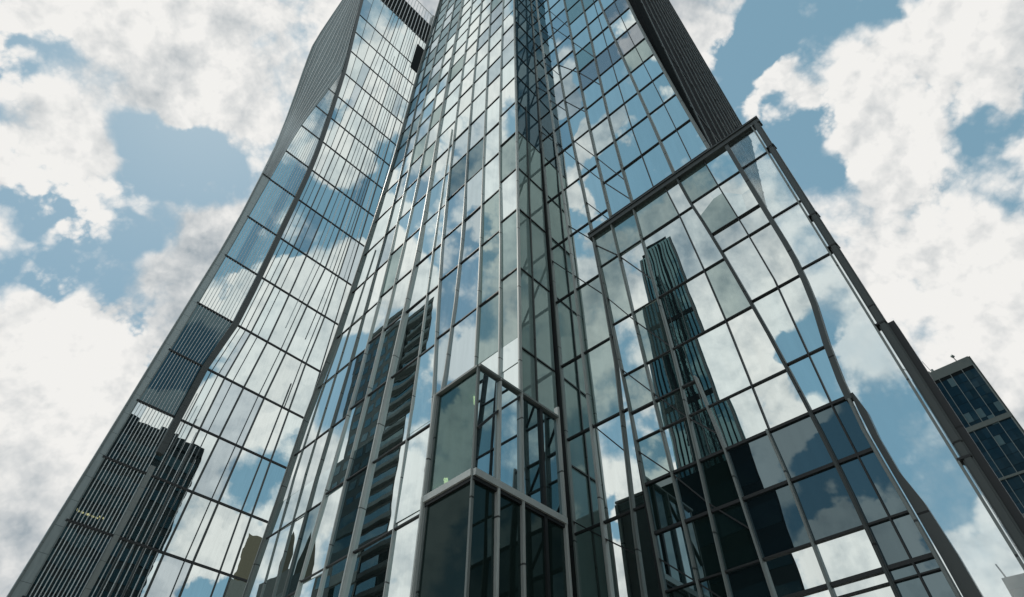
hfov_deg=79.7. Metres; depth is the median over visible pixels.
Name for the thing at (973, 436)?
window pane
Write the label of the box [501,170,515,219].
window pane
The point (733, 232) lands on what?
window pane
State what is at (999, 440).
window pane
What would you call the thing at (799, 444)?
window pane
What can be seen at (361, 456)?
window pane
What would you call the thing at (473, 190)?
window pane
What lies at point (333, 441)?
window pane
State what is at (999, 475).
window pane
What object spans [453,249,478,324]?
window pane
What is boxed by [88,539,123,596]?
window pane
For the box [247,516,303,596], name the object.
window pane
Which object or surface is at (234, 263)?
window pane
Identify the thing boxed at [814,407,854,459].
window pane
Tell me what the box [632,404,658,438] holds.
window pane
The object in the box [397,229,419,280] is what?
window pane
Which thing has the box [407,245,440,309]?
window pane
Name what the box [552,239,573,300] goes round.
window pane
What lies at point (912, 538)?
window pane
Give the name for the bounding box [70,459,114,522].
window pane
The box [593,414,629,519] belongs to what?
window pane
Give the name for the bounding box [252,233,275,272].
window pane
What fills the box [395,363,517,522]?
window pane
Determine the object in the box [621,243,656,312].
window pane
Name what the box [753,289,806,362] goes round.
window pane
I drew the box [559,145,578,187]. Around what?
window pane
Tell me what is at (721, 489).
window pane
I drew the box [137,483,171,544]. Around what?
window pane
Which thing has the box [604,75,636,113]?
window pane
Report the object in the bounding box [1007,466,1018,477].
window pane
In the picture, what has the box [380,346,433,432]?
window pane
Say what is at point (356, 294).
window pane
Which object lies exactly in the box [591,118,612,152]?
window pane
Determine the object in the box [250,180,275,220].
window pane
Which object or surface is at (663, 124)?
window pane
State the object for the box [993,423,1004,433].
window pane
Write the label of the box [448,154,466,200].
window pane
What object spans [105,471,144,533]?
window pane
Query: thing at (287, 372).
window pane
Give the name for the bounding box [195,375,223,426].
window pane
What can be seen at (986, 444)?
window pane
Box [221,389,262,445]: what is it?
window pane
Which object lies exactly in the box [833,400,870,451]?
window pane
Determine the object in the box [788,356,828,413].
window pane
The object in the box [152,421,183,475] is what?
window pane
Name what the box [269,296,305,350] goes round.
window pane
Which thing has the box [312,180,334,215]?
window pane
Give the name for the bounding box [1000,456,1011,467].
window pane
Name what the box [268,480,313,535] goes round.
window pane
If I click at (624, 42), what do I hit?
window pane
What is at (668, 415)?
window pane
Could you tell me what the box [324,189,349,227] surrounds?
window pane
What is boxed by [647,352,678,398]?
window pane
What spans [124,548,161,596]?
window pane
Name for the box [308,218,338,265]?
window pane
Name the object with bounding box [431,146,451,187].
window pane
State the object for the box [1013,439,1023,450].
window pane
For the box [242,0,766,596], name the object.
glass tower
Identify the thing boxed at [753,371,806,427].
window pane
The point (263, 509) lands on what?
window pane
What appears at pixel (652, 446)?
window pane
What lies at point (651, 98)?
window pane
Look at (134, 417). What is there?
window pane
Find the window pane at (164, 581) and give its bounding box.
[147,555,190,596]
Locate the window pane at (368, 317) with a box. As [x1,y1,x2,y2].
[353,304,376,357]
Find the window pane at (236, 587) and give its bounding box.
[225,577,246,596]
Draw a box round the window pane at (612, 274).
[602,257,630,322]
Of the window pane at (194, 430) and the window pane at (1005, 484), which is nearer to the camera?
the window pane at (194, 430)
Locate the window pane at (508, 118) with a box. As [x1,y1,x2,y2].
[501,104,514,143]
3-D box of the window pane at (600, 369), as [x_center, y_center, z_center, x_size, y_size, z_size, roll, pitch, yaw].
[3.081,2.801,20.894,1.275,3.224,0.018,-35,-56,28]
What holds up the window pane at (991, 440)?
in the office tower at (991, 424)
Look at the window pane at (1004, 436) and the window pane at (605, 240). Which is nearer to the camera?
the window pane at (605, 240)
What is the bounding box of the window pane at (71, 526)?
[26,522,78,596]
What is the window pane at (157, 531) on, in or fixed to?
in the curved tower at (174, 490)
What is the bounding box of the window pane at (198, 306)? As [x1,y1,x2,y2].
[172,304,206,352]
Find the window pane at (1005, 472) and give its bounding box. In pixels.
[1000,468,1011,479]
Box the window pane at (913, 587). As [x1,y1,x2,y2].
[890,564,928,596]
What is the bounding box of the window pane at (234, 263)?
[209,261,242,312]
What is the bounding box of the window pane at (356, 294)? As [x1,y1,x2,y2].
[339,274,373,334]
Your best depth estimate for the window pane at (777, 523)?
13.63 m
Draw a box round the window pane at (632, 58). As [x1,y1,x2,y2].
[624,39,652,71]
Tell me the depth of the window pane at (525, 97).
38.10 m
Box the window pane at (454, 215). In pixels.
[444,185,464,236]
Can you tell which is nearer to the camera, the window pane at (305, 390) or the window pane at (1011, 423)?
the window pane at (305, 390)
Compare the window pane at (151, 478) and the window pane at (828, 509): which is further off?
the window pane at (151, 478)
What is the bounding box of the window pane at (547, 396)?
[522,350,556,411]
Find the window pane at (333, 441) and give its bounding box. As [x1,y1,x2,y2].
[318,418,345,475]
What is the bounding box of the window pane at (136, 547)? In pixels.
[111,545,143,596]
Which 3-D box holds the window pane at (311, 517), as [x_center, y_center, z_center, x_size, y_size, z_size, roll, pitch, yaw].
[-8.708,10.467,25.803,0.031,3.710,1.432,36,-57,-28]
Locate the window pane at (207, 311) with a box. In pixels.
[180,309,216,357]
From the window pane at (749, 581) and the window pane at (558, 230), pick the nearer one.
the window pane at (749, 581)
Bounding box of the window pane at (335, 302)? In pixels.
[326,278,346,320]
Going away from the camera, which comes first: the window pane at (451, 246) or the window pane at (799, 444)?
the window pane at (799, 444)
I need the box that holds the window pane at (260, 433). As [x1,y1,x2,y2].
[244,399,287,458]
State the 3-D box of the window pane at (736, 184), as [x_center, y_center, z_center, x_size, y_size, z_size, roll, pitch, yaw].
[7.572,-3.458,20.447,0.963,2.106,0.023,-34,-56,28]
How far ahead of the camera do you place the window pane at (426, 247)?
34.83 m
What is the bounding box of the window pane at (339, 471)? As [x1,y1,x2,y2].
[326,454,350,496]
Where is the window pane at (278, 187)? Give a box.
[257,184,282,225]
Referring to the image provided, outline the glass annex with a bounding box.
[587,116,1023,596]
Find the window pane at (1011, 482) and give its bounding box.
[1007,479,1019,490]
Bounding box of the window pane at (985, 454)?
[982,451,991,461]
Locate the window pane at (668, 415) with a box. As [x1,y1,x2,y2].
[656,390,685,426]
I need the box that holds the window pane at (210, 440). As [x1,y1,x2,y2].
[175,430,217,489]
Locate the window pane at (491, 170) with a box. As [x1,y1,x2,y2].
[484,154,498,201]
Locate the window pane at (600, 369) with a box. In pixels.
[585,339,618,424]
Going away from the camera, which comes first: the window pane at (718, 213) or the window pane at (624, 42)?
the window pane at (718, 213)
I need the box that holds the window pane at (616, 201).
[604,171,629,214]
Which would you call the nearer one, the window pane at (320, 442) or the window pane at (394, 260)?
the window pane at (320, 442)
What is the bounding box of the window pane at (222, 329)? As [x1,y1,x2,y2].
[198,320,230,364]
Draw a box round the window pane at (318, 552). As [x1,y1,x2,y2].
[301,486,342,584]
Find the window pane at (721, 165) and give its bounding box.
[705,148,746,215]
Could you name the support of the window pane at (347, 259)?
in the curved tower at (174, 490)
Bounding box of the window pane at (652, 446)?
[638,431,669,482]
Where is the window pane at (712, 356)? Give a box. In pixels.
[674,322,749,413]
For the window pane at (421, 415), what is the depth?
22.71 m
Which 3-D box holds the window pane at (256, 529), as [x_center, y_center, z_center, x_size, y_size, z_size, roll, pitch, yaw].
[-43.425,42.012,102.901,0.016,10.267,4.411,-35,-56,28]
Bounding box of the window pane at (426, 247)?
[417,206,444,263]
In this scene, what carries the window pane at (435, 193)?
in the glass tower at (464, 428)
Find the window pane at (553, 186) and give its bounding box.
[545,157,560,200]
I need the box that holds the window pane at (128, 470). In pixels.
[94,467,136,530]
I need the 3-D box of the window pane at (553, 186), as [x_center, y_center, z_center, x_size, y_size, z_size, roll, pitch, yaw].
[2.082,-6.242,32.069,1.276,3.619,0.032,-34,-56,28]
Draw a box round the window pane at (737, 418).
[690,388,766,458]
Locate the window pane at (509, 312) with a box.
[502,269,517,347]
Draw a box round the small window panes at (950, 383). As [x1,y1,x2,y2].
[937,368,997,444]
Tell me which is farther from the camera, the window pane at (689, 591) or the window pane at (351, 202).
the window pane at (351, 202)
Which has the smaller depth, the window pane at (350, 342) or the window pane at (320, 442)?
the window pane at (320, 442)
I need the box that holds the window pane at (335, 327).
[321,324,337,370]
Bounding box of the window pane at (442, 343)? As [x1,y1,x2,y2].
[435,331,449,392]
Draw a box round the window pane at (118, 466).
[82,463,125,526]
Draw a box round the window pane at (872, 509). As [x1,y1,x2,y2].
[840,458,886,522]
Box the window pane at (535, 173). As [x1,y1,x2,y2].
[518,132,541,188]
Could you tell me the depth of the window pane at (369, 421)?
27.84 m
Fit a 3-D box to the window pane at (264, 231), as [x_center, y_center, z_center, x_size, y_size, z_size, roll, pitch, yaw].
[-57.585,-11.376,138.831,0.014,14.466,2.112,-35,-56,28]
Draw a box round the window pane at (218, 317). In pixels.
[189,315,225,361]
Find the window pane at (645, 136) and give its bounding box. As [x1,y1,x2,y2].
[616,117,657,166]
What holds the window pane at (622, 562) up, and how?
in the glass tower at (464, 428)
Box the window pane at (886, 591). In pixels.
[832,573,894,596]
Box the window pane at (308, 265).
[291,257,323,303]
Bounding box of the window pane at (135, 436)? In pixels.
[117,406,157,463]
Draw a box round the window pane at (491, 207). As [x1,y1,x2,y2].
[482,191,498,243]
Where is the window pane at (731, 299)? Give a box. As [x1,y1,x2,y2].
[706,260,749,318]
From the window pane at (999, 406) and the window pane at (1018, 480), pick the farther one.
the window pane at (999, 406)
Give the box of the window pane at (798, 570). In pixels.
[764,545,825,596]
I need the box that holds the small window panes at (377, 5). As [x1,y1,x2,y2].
[209,0,425,375]
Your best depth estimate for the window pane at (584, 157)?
31.04 m
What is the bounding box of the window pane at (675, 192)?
[666,182,690,213]
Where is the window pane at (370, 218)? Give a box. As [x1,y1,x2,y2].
[360,214,373,244]
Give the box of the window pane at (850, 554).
[816,528,880,581]
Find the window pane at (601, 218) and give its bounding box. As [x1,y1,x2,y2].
[591,211,608,229]
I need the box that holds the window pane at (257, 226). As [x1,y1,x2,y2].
[235,223,262,264]
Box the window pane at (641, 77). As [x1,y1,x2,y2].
[631,55,662,89]
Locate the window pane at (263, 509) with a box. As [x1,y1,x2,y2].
[253,462,285,520]
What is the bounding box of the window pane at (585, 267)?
[570,224,597,287]
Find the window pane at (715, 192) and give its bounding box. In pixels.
[708,187,721,198]
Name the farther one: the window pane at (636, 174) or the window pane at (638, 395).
the window pane at (636, 174)
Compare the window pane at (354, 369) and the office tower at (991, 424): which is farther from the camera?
the office tower at (991, 424)
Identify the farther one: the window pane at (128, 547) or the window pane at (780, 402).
the window pane at (128, 547)
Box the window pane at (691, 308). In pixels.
[659,272,723,346]
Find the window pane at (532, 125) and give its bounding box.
[517,102,539,151]
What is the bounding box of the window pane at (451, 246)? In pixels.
[441,224,461,280]
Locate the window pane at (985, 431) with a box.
[981,428,991,438]
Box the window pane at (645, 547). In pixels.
[634,507,659,596]
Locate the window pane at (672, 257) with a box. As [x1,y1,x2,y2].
[643,217,702,295]
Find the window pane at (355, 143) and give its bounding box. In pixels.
[347,138,366,169]
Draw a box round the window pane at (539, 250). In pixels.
[520,211,549,289]
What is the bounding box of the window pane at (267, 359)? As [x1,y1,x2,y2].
[245,343,284,395]
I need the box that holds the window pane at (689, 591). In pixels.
[667,584,698,596]
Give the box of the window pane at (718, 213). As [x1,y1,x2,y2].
[680,163,736,232]
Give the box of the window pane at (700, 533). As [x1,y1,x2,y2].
[686,515,720,578]
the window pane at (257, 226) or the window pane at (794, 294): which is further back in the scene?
the window pane at (257, 226)
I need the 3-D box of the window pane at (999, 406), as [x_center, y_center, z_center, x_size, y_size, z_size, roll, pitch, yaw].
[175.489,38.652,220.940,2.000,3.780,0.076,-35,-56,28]
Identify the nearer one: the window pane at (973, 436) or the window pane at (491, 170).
the window pane at (491, 170)
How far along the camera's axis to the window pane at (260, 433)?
116.43 m
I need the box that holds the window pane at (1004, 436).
[1000,432,1011,442]
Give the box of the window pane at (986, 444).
[981,439,991,449]
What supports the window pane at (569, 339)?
in the glass tower at (464, 428)
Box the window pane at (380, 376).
[369,317,400,392]
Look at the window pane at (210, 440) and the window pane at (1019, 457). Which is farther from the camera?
the window pane at (1019, 457)
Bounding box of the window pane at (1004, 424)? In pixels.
[1000,421,1011,431]
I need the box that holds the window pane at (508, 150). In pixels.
[501,134,515,180]
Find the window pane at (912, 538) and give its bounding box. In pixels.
[892,513,930,557]
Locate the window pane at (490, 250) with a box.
[480,232,498,303]
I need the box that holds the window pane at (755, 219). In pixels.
[739,189,768,233]
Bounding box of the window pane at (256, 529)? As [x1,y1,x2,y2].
[233,517,266,579]
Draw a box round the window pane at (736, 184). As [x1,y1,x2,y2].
[719,172,748,194]
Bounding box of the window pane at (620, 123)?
[609,94,646,138]
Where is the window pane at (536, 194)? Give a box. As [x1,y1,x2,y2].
[519,170,544,229]
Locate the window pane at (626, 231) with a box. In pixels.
[613,212,640,255]
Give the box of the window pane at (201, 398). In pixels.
[186,372,216,423]
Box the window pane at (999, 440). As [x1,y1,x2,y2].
[994,435,1005,445]
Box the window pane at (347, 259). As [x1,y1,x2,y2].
[340,238,357,280]
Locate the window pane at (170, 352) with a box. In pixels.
[140,351,177,402]
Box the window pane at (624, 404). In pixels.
[613,339,626,408]
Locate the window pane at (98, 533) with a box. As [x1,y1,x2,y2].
[55,530,102,596]
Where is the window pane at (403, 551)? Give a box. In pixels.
[386,510,419,596]
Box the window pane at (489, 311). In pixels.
[477,293,498,364]
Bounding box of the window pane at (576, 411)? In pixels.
[562,357,588,437]
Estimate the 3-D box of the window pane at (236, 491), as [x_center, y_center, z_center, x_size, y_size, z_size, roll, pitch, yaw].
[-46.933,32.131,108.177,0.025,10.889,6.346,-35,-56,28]
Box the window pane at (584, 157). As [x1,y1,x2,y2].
[574,131,595,175]
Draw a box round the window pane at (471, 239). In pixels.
[461,207,480,260]
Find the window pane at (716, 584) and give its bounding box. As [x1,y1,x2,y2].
[700,575,726,596]
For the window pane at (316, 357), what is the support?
in the curved tower at (174, 490)
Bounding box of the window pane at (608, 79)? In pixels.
[600,58,627,92]
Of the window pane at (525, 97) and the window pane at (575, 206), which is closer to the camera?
the window pane at (575, 206)
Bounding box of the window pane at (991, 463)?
[988,461,998,471]
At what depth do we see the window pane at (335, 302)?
149.08 m
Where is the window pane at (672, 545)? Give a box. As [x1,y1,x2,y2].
[656,525,694,589]
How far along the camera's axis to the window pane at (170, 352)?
106.13 m
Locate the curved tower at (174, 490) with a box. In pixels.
[6,0,433,596]
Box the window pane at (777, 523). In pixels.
[744,484,809,557]
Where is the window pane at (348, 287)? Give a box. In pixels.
[336,283,350,323]
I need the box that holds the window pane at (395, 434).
[374,413,409,459]
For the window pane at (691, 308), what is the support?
in the glass annex
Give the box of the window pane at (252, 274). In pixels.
[227,273,255,320]
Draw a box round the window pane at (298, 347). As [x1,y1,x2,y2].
[287,307,323,361]
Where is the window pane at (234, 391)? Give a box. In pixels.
[202,379,241,435]
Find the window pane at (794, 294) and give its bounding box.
[779,277,822,351]
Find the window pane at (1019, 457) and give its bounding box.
[1013,452,1023,462]
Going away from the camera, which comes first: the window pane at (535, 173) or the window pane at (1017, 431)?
the window pane at (535, 173)
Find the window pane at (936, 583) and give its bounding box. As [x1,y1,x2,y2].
[915,558,955,596]
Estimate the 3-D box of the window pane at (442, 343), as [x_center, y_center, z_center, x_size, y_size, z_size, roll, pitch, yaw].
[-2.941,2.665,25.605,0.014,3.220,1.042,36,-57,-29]
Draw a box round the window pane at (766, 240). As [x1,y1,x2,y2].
[750,224,797,284]
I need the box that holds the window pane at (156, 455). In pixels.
[139,415,172,471]
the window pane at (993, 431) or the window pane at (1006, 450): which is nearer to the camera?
the window pane at (1006, 450)
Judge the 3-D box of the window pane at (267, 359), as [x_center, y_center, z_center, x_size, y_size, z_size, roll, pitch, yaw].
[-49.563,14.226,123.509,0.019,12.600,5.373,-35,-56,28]
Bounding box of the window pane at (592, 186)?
[582,166,606,219]
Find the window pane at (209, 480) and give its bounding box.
[195,439,240,500]
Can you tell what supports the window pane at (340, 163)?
in the curved tower at (174, 490)
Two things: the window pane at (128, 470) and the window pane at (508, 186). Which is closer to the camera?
the window pane at (508, 186)
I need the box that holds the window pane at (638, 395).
[624,367,652,410]
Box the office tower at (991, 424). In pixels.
[903,354,1023,560]
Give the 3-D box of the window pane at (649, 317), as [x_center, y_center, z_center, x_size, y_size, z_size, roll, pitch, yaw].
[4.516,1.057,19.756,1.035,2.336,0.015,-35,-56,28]
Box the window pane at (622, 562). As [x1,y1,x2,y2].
[605,513,640,596]
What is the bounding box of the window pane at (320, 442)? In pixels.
[279,431,328,503]
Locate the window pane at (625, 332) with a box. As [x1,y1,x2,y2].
[614,315,643,376]
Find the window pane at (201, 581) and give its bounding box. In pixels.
[181,565,229,596]
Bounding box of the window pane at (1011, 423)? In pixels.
[1006,418,1017,428]
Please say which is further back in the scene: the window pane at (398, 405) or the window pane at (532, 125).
the window pane at (532, 125)
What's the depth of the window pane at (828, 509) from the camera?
13.10 m
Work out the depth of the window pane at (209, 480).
105.40 m
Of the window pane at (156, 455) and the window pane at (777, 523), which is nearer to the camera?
the window pane at (777, 523)
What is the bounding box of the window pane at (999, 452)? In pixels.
[993,447,1004,457]
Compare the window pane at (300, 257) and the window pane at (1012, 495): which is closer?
the window pane at (300, 257)
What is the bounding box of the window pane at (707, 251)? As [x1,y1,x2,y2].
[680,208,722,268]
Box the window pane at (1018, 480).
[1013,476,1023,487]
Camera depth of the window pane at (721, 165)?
21.62 m
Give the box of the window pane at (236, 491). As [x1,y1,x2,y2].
[220,449,269,513]
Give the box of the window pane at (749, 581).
[726,562,770,596]
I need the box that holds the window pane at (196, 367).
[169,365,200,415]
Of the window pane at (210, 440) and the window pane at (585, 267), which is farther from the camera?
the window pane at (210, 440)
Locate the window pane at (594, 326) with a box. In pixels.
[577,276,608,351]
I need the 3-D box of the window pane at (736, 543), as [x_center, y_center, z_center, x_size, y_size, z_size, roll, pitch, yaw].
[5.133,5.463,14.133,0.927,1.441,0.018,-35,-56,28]
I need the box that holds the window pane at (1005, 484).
[1001,481,1011,491]
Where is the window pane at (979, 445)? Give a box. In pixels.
[975,442,985,452]
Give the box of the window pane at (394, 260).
[381,246,402,297]
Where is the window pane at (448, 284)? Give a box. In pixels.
[438,267,457,338]
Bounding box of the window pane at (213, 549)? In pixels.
[195,504,249,573]
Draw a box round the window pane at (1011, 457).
[1007,454,1018,464]
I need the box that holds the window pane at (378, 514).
[354,443,404,549]
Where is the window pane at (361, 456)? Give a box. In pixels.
[348,438,373,477]
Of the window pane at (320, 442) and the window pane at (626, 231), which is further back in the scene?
the window pane at (320, 442)
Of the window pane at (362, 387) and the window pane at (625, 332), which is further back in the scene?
the window pane at (362, 387)
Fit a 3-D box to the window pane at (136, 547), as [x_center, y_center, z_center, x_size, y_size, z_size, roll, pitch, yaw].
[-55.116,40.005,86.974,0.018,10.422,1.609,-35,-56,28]
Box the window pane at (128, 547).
[98,542,132,596]
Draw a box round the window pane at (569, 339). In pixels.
[556,292,580,364]
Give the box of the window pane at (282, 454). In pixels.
[272,412,302,466]
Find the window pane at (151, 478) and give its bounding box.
[120,477,155,537]
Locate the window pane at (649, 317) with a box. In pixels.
[634,300,670,363]
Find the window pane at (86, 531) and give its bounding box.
[40,526,90,596]
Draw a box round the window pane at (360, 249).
[348,244,363,283]
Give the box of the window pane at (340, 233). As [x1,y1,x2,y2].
[326,230,350,274]
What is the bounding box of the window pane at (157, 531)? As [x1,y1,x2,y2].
[148,486,190,550]
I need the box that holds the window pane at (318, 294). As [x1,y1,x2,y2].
[309,269,337,314]
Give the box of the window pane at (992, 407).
[987,403,998,412]
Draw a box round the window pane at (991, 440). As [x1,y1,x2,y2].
[987,437,997,447]
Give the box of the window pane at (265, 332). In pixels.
[252,287,287,339]
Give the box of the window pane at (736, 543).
[712,502,758,569]
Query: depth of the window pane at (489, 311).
24.15 m
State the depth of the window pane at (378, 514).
23.32 m
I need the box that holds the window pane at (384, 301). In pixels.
[369,288,392,343]
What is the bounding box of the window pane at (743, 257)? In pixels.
[724,237,775,299]
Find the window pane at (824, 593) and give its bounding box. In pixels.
[801,589,830,596]
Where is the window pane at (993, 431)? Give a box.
[987,425,998,435]
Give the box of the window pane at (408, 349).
[392,287,437,375]
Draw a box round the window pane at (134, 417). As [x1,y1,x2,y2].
[106,402,147,459]
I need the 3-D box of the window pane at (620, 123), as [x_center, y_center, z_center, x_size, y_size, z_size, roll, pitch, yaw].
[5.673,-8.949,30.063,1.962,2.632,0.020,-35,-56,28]
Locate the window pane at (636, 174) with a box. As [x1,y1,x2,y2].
[624,144,671,199]
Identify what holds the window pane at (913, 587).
in the glass annex
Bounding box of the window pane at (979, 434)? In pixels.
[975,430,985,440]
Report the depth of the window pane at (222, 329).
118.18 m
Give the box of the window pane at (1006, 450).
[1000,444,1011,454]
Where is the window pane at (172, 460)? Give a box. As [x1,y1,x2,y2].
[158,423,191,479]
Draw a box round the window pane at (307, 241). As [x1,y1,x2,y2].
[295,209,321,253]
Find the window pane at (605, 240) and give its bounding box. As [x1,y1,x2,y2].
[595,227,616,267]
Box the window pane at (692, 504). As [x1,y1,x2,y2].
[674,464,707,518]
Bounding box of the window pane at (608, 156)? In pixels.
[597,143,620,180]
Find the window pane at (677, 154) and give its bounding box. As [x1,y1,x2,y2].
[662,121,706,170]
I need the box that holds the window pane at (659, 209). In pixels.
[635,190,677,237]
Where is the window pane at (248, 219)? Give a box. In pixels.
[227,218,255,258]
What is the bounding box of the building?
[995,564,1023,596]
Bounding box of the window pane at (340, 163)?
[325,153,345,185]
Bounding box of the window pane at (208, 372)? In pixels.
[182,370,210,419]
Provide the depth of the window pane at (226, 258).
125.69 m
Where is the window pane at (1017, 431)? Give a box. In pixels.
[1013,428,1023,438]
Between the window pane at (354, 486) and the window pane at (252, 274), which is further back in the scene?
the window pane at (252, 274)
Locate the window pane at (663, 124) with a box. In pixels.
[650,95,688,138]
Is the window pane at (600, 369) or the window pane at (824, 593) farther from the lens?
the window pane at (600, 369)
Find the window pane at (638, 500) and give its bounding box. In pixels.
[623,410,643,507]
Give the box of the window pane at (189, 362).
[159,360,195,412]
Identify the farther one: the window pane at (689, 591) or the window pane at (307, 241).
the window pane at (307, 241)
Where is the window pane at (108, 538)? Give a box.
[70,534,110,596]
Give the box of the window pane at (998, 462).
[993,458,1005,469]
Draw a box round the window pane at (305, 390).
[290,365,318,416]
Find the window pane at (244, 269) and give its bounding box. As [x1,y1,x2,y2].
[218,267,250,317]
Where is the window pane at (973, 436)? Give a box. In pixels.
[970,433,979,442]
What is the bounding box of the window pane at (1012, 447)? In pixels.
[1006,442,1017,452]
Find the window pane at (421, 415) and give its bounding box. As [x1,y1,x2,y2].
[408,337,517,434]
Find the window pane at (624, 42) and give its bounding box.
[617,23,643,54]
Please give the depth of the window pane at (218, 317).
117.30 m
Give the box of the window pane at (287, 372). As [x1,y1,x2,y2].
[266,354,304,408]
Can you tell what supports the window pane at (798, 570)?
in the glass annex
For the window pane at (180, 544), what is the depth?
97.42 m
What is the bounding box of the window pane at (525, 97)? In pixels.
[517,77,537,120]
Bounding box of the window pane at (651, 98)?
[640,73,674,112]
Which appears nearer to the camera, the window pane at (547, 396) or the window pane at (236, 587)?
the window pane at (547, 396)
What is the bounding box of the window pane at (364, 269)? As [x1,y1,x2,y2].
[354,238,383,289]
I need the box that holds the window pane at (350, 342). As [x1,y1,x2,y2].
[320,318,361,386]
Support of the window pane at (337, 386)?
in the glass tower at (464, 428)
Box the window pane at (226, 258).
[200,256,233,306]
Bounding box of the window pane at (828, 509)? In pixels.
[792,466,861,540]
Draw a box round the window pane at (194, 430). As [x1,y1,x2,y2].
[167,427,198,482]
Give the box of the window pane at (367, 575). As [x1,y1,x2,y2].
[345,532,391,596]
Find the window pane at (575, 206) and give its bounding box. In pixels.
[564,180,587,233]
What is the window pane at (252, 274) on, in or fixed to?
in the curved tower at (174, 490)
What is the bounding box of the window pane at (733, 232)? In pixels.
[693,193,746,249]
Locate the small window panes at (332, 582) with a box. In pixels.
[289,0,635,596]
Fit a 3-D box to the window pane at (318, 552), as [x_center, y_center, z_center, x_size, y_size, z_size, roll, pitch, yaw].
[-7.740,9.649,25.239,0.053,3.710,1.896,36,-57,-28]
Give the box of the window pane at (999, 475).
[995,471,1005,481]
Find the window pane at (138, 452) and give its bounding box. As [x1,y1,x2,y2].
[128,411,166,468]
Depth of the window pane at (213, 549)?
100.05 m
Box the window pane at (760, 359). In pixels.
[727,308,784,383]
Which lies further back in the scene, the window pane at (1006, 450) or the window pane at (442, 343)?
the window pane at (1006, 450)
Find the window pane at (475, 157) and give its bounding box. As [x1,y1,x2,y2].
[467,138,483,180]
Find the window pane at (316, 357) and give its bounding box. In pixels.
[307,317,333,369]
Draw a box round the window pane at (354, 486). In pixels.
[327,468,366,565]
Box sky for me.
[0,0,1023,596]
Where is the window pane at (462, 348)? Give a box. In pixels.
[444,309,476,386]
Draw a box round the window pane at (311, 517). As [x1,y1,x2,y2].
[285,504,320,595]
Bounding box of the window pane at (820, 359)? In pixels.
[810,348,843,404]
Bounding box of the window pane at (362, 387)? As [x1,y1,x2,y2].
[351,335,380,409]
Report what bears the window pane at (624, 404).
in the glass tower at (464, 428)
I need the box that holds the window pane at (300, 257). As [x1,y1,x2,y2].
[276,248,305,292]
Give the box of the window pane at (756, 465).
[727,434,786,496]
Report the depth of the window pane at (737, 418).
15.90 m
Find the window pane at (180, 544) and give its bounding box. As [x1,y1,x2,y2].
[166,494,216,560]
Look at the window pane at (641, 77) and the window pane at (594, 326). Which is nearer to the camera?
the window pane at (594, 326)
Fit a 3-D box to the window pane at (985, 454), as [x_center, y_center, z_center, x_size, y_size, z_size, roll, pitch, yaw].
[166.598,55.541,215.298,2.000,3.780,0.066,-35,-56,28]
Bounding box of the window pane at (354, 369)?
[333,351,364,424]
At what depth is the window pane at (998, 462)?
211.44 m
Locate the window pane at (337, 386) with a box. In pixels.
[296,364,348,452]
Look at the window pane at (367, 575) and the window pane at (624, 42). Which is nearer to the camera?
the window pane at (367, 575)
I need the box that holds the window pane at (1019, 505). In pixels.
[1015,502,1023,513]
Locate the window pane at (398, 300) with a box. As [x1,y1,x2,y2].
[385,271,410,327]
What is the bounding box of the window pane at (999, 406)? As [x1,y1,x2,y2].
[994,401,1003,410]
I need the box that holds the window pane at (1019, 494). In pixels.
[1014,489,1023,501]
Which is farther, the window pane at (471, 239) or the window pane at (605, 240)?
the window pane at (471, 239)
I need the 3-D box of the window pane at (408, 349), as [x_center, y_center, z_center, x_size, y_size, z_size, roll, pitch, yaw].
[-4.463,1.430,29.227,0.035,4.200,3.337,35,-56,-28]
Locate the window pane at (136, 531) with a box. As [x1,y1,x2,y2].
[127,479,163,540]
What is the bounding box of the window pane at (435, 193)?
[425,173,448,221]
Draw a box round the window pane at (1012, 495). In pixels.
[1008,491,1019,502]
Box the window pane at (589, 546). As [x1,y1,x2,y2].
[575,526,607,596]
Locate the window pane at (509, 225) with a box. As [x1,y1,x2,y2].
[502,211,516,277]
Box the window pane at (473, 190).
[465,169,481,217]
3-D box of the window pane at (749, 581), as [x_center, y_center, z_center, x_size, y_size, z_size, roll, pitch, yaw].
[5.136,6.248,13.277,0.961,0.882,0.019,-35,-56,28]
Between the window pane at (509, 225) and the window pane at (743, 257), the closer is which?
the window pane at (743, 257)
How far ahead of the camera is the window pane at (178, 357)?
106.95 m
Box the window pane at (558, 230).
[548,193,567,247]
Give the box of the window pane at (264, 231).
[244,227,270,269]
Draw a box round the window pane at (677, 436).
[663,419,695,469]
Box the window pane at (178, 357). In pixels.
[149,355,186,407]
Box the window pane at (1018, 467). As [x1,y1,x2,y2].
[1014,464,1023,475]
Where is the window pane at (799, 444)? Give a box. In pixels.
[771,416,832,477]
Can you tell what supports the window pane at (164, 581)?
in the curved tower at (174, 490)
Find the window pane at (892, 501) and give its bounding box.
[860,451,906,514]
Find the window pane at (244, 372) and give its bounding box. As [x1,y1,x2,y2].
[227,334,265,385]
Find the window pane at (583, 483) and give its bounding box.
[568,430,599,532]
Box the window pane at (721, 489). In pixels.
[701,453,738,508]
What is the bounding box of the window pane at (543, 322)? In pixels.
[521,270,554,369]
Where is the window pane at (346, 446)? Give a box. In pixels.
[335,401,363,463]
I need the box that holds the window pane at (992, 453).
[987,449,998,459]
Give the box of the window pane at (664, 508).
[646,476,680,530]
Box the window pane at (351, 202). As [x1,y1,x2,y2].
[341,200,360,235]
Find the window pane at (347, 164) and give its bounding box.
[336,161,359,196]
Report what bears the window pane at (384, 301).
in the glass tower at (464, 428)
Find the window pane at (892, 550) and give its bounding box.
[869,520,908,564]
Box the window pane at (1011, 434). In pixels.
[1006,430,1018,440]
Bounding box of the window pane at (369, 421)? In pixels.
[355,383,385,450]
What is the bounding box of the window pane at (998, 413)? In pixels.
[994,412,1004,422]

